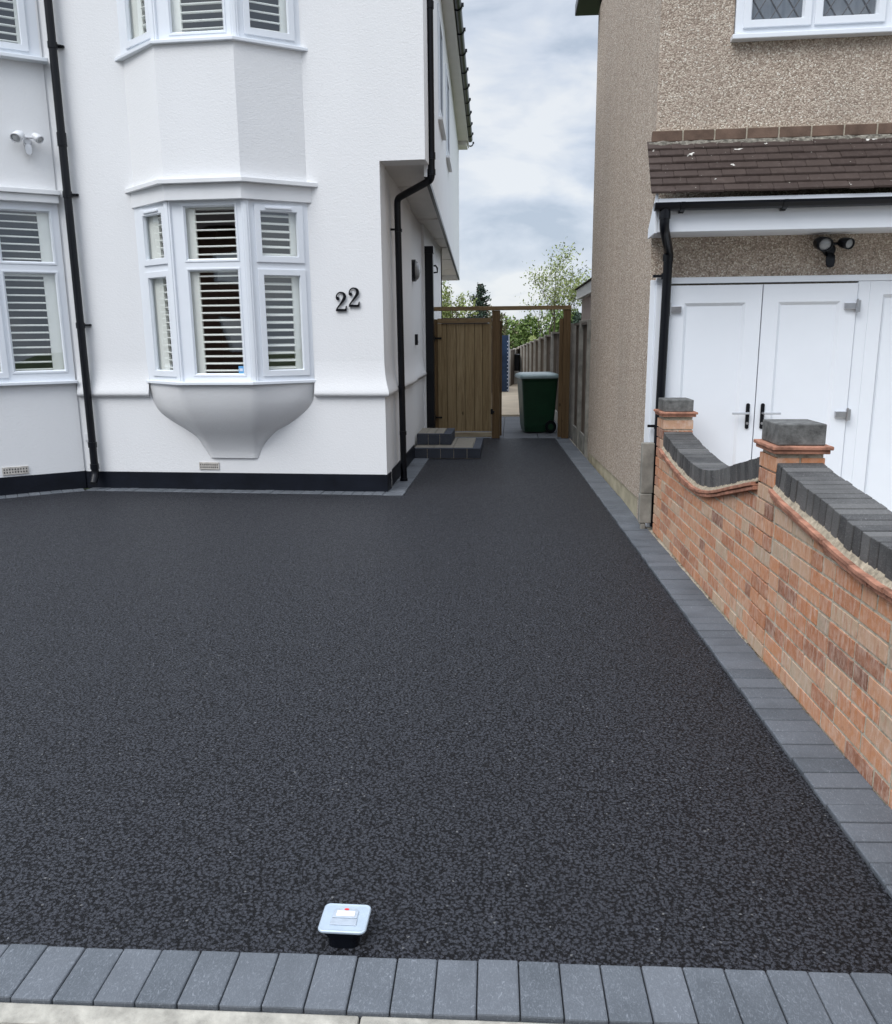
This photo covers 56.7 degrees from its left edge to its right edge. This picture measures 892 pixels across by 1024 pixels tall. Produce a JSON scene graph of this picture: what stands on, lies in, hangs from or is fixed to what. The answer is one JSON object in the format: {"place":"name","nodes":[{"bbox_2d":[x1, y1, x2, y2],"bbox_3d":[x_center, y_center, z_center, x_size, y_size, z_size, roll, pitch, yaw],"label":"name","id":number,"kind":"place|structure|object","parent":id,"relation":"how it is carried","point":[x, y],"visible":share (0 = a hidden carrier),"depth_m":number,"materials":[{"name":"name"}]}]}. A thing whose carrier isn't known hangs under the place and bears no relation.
{"place":"outdoors","nodes":[
{"label":"outdoors","id":0,"kind":"place"},
{"bbox_2d":[0,438,891,974],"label":"driveway","id":1,"kind":"structure","parent":0,"point":[490,704],"depth_m":3.19,"materials":[{"name":"black asphalt"}]},
{"bbox_2d":[0,458,428,498],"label":"house edging","id":2,"kind":"object","parent":1,"relation":"on","point":[414,469],"visible":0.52,"depth_m":8.41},
{"bbox_2d":[0,0,473,495],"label":"white house","id":3,"kind":"structure","parent":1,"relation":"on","point":[210,210],"depth_m":7.94,"materials":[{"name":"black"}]},
{"bbox_2d":[0,0,39,56],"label":"window","id":4,"kind":"structure","parent":3,"relation":"in","point":[27,43],"depth_m":7.66,"materials":[{"name":"white plastic"}]},
{"bbox_2d":[10,130,43,154],"bbox_3d":[-3.934,-3.468,7.770,0.290,0.209,0.159,-9,15,-35],"label":"security light","id":5,"kind":"object","parent":3,"relation":"attached to","point":[17,136],"visible":1,"depth_m":7.76,"materials":[{"name":"white plastic"}]},
{"bbox_2d":[0,201,74,382],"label":"window","id":6,"kind":"structure","parent":3,"relation":"in","point":[50,267],"depth_m":8.11,"materials":[{"name":"white plastic"}]},
{"bbox_2d":[116,0,150,54],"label":"window","id":7,"kind":"structure","parent":3,"relation":"in","point":[132,14],"depth_m":7.53,"materials":[{"name":"white plastic"}]},
{"bbox_2d":[134,203,176,380],"bbox_3d":[-2.774,-2.097,7.999,0.621,1.643,0.118,10,16,40],"label":"window","id":8,"kind":"structure","parent":3,"relation":"in","point":[153,264],"depth_m":8.02,"materials":[{"name":"white plastic"}]},
{"bbox_2d":[155,0,230,39],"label":"window","id":9,"kind":"structure","parent":3,"relation":"in","point":[169,13],"depth_m":7.27,"materials":[{"name":"white plastic"}]},
{"bbox_2d":[171,199,250,381],"bbox_3d":[-2.187,-2.054,7.773,0.740,1.643,0.095,1,12,7],"label":"window","id":10,"kind":"structure","parent":3,"relation":"in","point":[188,265],"depth_m":7.75,"materials":[{"name":"white plastic"}]},
{"bbox_2d":[237,0,299,46],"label":"window","id":11,"kind":"structure","parent":3,"relation":"in","point":[288,33],"depth_m":7.38,"materials":[{"name":"white plastic"}]},
{"bbox_2d":[248,200,314,380],"bbox_3d":[-1.575,-2.075,7.843,0.591,1.643,0.119,-7,14,-26],"label":"window","id":12,"kind":"structure","parent":3,"relation":"in","point":[295,265],"depth_m":7.83,"materials":[{"name":"white plastic"}]},
{"bbox_2d":[336,292,346,310],"bbox_3d":[-1.002,-2.014,7.917,0.108,0.180,0.024,1,12,7],"label":"house number","id":13,"kind":"object","parent":3,"relation":"attached to","point":[343,299],"visible":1,"depth_m":7.91,"materials":[{"name":"black plastic"}]},
{"bbox_2d":[349,287,359,306],"bbox_3d":[-0.876,-2.049,7.894,0.108,0.180,0.024,1,12,7],"label":"house number","id":14,"kind":"object","parent":3,"relation":"attached to","point":[355,296],"visible":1,"depth_m":7.88,"materials":[{"name":"black plastic"}]},
{"bbox_2d":[411,259,419,281],"bbox_3d":[-0.380,-3.065,10.503,0.102,0.270,0.270,0,12,5],"label":"wall lamp","id":15,"kind":"object","parent":3,"relation":"attached to","point":[415,270],"visible":0.93,"depth_m":10.41,"materials":[{"name":"black plastic"}]},
{"bbox_2d":[415,334,417,344],"bbox_3d":[-0.387,-2.269,10.892,0.039,0.140,0.080,0,12,5],"label":"doorbell","id":16,"kind":"object","parent":3,"relation":"attached to","point":[416,339],"visible":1,"depth_m":10.85,"materials":[{"name":"black plastic"}]},
{"bbox_2d":[437,3,443,120],"bbox_3d":[-0.075,-5.425,10.223,0.042,1.215,0.981,0,12,2],"label":"window","id":17,"kind":"structure","parent":3,"relation":"in","point":[440,36],"depth_m":9.96,"materials":[{"name":"white plastic"}]},
{"bbox_2d":[445,63,449,155],"bbox_3d":[0.017,-5.891,12.373,0.042,1.215,0.981,0,12,2],"label":"window","id":18,"kind":"structure","parent":3,"relation":"in","point":[446,74],"depth_m":12.07,"materials":[{"name":"white plastic"}]},
{"bbox_2d":[434,305,570,437],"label":"wooden gate","id":19,"kind":"structure","parent":3,"relation":"attached to","point":[468,377],"depth_m":12.25,"materials":[{"name":"brown wood"}]},
{"bbox_2d":[318,903,370,948],"bbox_3d":[-0.265,1.098,2.177,0.126,0.078,0.108,0,12,5],"label":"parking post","id":20,"kind":"object","parent":1,"relation":"on","point":[343,926],"visible":0.98,"depth_m":2.15,"materials":[{"name":"plastic"}]},
{"bbox_2d":[11,438,845,1023],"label":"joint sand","id":21,"kind":"structure","parent":1,"relation":"on","point":[437,964],"depth_m":1.99,"materials":[{"name":"grey sand"}]},
{"bbox_2d":[638,442,654,528],"bbox_3d":[1.579,-0.175,6.534,0.101,0.750,0.065,0,12,5],"label":"concrete post","id":22,"kind":"object","parent":21,"relation":"on","point":[646,482],"visible":0.84,"depth_m":6.50,"materials":[{"name":"beige concrete"}]},
{"bbox_2d":[650,529,874,791],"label":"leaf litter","id":23,"kind":"object","parent":21,"relation":"on","point":[742,637],"visible":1,"depth_m":4.24,"materials":[{"name":"brown plant"}]},
{"bbox_2d":[0,438,891,1023],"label":"paved edging","id":24,"kind":"object","parent":1,"relation":"on","point":[848,798],"visible":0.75,"depth_m":2.02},
{"bbox_2d":[570,439,804,710],"bbox_3d":[1.637,0.085,7.117,0.230,0.096,10.723,0,12,1],"label":"mortar bed","id":25,"kind":"object","parent":24,"relation":"on","point":[662,544],"visible":0.13,"depth_m":5.48,"materials":[{"name":"beige concrete"}]},
{"bbox_2d":[572,319,590,459],"bbox_3d":[1.841,-1.658,11.206,0.104,1.830,1.690,0,12,2],"label":"timber fence","id":26,"kind":"object","parent":25,"relation":"on","point":[581,400],"visible":0.63,"depth_m":11.06,"materials":[{"name":"grey wood"}]},
{"bbox_2d":[652,398,891,808],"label":"garden wall","id":27,"kind":"structure","parent":25,"relation":"on","point":[780,549],"depth_m":3.59,"materials":[{"name":"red brick"}]},
{"bbox_2d":[415,428,483,457],"bbox_3d":[0.058,-0.924,10.961,0.841,0.273,1.083,0,12,5],"label":"door step","id":28,"kind":"object","parent":1,"relation":"on","point":[438,443],"depth_m":10.72,"materials":[{"name":"grey tile"}]},
{"bbox_2d":[502,384,519,416],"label":"garden path","id":29,"kind":"structure","parent":0,"point":[510,403],"depth_m":18.77,"materials":[{"name":"concrete"}]},
{"bbox_2d":[442,317,508,391],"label":"blue shed","id":30,"kind":"structure","parent":29,"relation":"on","point":[505,359],"depth_m":22.48,"materials":[{"name":"black wood"}]},
{"bbox_2d":[502,335,508,391],"bbox_3d":[1.595,-4.011,22.548,0.215,1.580,0.080,0,12,5],"label":"door","id":31,"kind":"structure","parent":30,"relation":"in","point":[505,338],"depth_m":22.49,"materials":[{"name":"blue"}]},
{"bbox_2d":[514,371,518,383],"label":"wall","id":32,"kind":"structure","parent":29,"relation":"on","point":[515,379],"depth_m":26.50,"materials":[{"name":"concrete"}]},
{"bbox_2d":[514,353,519,370],"bbox_3d":[2.244,-4.873,26.886,0.300,0.520,1.100,0,12,5],"label":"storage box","id":33,"kind":"object","parent":32,"relation":"on","point":[516,362],"visible":0.56,"depth_m":26.39,"materials":[{"name":"black plastic"}]},
{"bbox_2d":[516,324,575,436],"bbox_3d":[2.224,-3.604,21.069,0.104,2.139,17.804,0,12,2],"label":"timber fence","id":34,"kind":"object","parent":29,"relation":"on","point":[540,354],"visible":0.3,"depth_m":15.50,"materials":[{"name":"weathered timber"}]},
{"bbox_2d":[455,417,571,439],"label":"side path","id":35,"kind":"structure","parent":0,"point":[511,427],"depth_m":13.14,"materials":[{"name":"grey concrete"}]},
{"bbox_2d":[515,372,557,432],"bbox_3d":[1.469,-1.751,13.157,0.685,0.934,0.645,-1,12,-3],"label":"wheelie bin","id":36,"kind":"object","parent":35,"relation":"on","point":[537,392],"visible":0.91,"depth_m":12.90,"materials":[{"name":"green plastic"}]},
{"bbox_2d":[442,0,598,332],"label":"sky","id":37,"kind":"structure","parent":0,"point":[526,179],"materials":[{"name":"white"}]},
{"label":"ground","id":38,"kind":"structure","parent":0,"visible":0},
{"bbox_2d":[442,281,478,317],"bbox_3d":[0.311,-6.621,32.376,2.154,5.106,1.445,0,12,5],"label":"tree","id":39,"kind":"object","parent":38,"relation":"on","point":[450,314],"visible":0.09,"depth_m":31.88,"materials":[{"name":"green plant"}]},
{"bbox_2d":[467,282,510,344],"bbox_3d":[1.667,-8.288,39.288,3.780,5.064,3.793,7,14,31],"label":"fir tree","id":40,"kind":"object","parent":38,"relation":"on","point":[481,291],"visible":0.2,"depth_m":38.63,"materials":[{"name":"green plant"}]},
{"bbox_2d":[488,305,512,348],"bbox_3d":[2.409,-7.268,37.257,1.375,3.950,1.230,0,12,5],"label":"tree","id":41,"kind":"object","parent":38,"relation":"on","point":[502,316],"visible":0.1,"depth_m":37.08,"materials":[{"name":"green plant"}]},
{"bbox_2d":[503,317,522,340],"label":"bush","id":42,"kind":"object","parent":38,"relation":"on","point":[516,332],"visible":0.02,"depth_m":42.13,"materials":[{"name":"green plant"}]},
{"bbox_2d":[508,347,519,386],"bbox_3d":[2.465,-4.747,27.975,0.109,1.610,6.049,2,12,11],"label":"timber fence","id":43,"kind":"object","parent":38,"relation":"on","point":[513,351],"visible":0.18,"depth_m":25.80,"materials":[{"name":"wood"}]},
{"bbox_2d":[526,334,543,342],"bbox_3d":[3.653,-5.904,32.788,1.979,2.256,1.443,0,12,5],"label":"bush","id":44,"kind":"object","parent":38,"relation":"on","point":[531,338],"depth_m":32.93,"materials":[{"name":"green plant"}]},
{"bbox_2d":[502,302,577,349],"bbox_3d":[4.494,-7.790,39.100,4.467,4.226,3.019,0,12,5],"label":"tree","id":45,"kind":"object","parent":38,"relation":"on","point":[524,335],"visible":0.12,"depth_m":38.35,"materials":[{"name":"green plant"}]},
{"bbox_2d":[519,238,590,334],"bbox_3d":[4.970,-8.263,34.350,3.246,6.268,4.343,-9,15,-33],"label":"tree","id":46,"kind":"object","parent":38,"relation":"on","point":[559,294],"visible":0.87,"depth_m":34.37,"materials":[{"name":"green plant"}]},
{"bbox_2d":[571,311,581,323],"bbox_3d":[5.732,-6.324,32.069,2.237,3.022,1.895,0,12,5],"label":"bush","id":47,"kind":"object","parent":38,"relation":"on","point":[577,318],"visible":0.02,"depth_m":32.06,"materials":[{"name":"green plant"}]},
{"bbox_2d":[574,278,590,319],"bbox_3d":[4.592,-2.614,12.713,4.900,2.750,5.400,0,12,5],"label":"flat roof extension","id":48,"kind":"object","parent":38,"relation":"on","point":[584,292],"visible":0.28,"depth_m":13.94,"materials":[{"name":"white paint"}]},
{"bbox_2d":[575,0,891,526],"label":"pebbledash house","id":49,"kind":"structure","parent":38,"relation":"on","point":[743,155],"depth_m":6.21,"materials":[{"name":"concrete"}]},
{"bbox_2d":[665,284,762,465],"bbox_3d":[2.044,-0.802,6.424,0.682,1.855,0.113,1,12,6],"label":"garage door","id":50,"kind":"structure","parent":49,"relation":"in","point":[713,343],"depth_m":6.36,"materials":[{"name":"white plastic"}]},
{"bbox_2d":[751,283,857,476],"bbox_3d":[2.728,-0.795,6.358,0.676,1.855,0.115,0,12,5],"label":"garage door","id":51,"kind":"structure","parent":49,"relation":"in","point":[806,335],"depth_m":6.29,"materials":[{"name":"white plastic"}]},
{"bbox_2d":[734,0,891,33],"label":"window","id":52,"kind":"structure","parent":49,"relation":"in","point":[812,18],"depth_m":5.82,"materials":[{"name":"white plastic"}]},
{"bbox_2d":[813,236,854,267],"bbox_3d":[2.836,-1.909,6.071,0.284,0.221,0.162,0,12,5],"label":"security light","id":53,"kind":"object","parent":49,"relation":"attached to","point":[826,246],"visible":1,"depth_m":6.02,"materials":[{"name":"black plastic"}]},
{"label":"pavement","id":54,"kind":"structure","parent":0,"visible":0},
{"bbox_2d":[0,1002,550,1023],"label":"kerb","id":55,"kind":"structure","parent":54,"relation":"on","point":[19,1013],"depth_m":1.92,"materials":[{"name":"concrete"}]}
]}

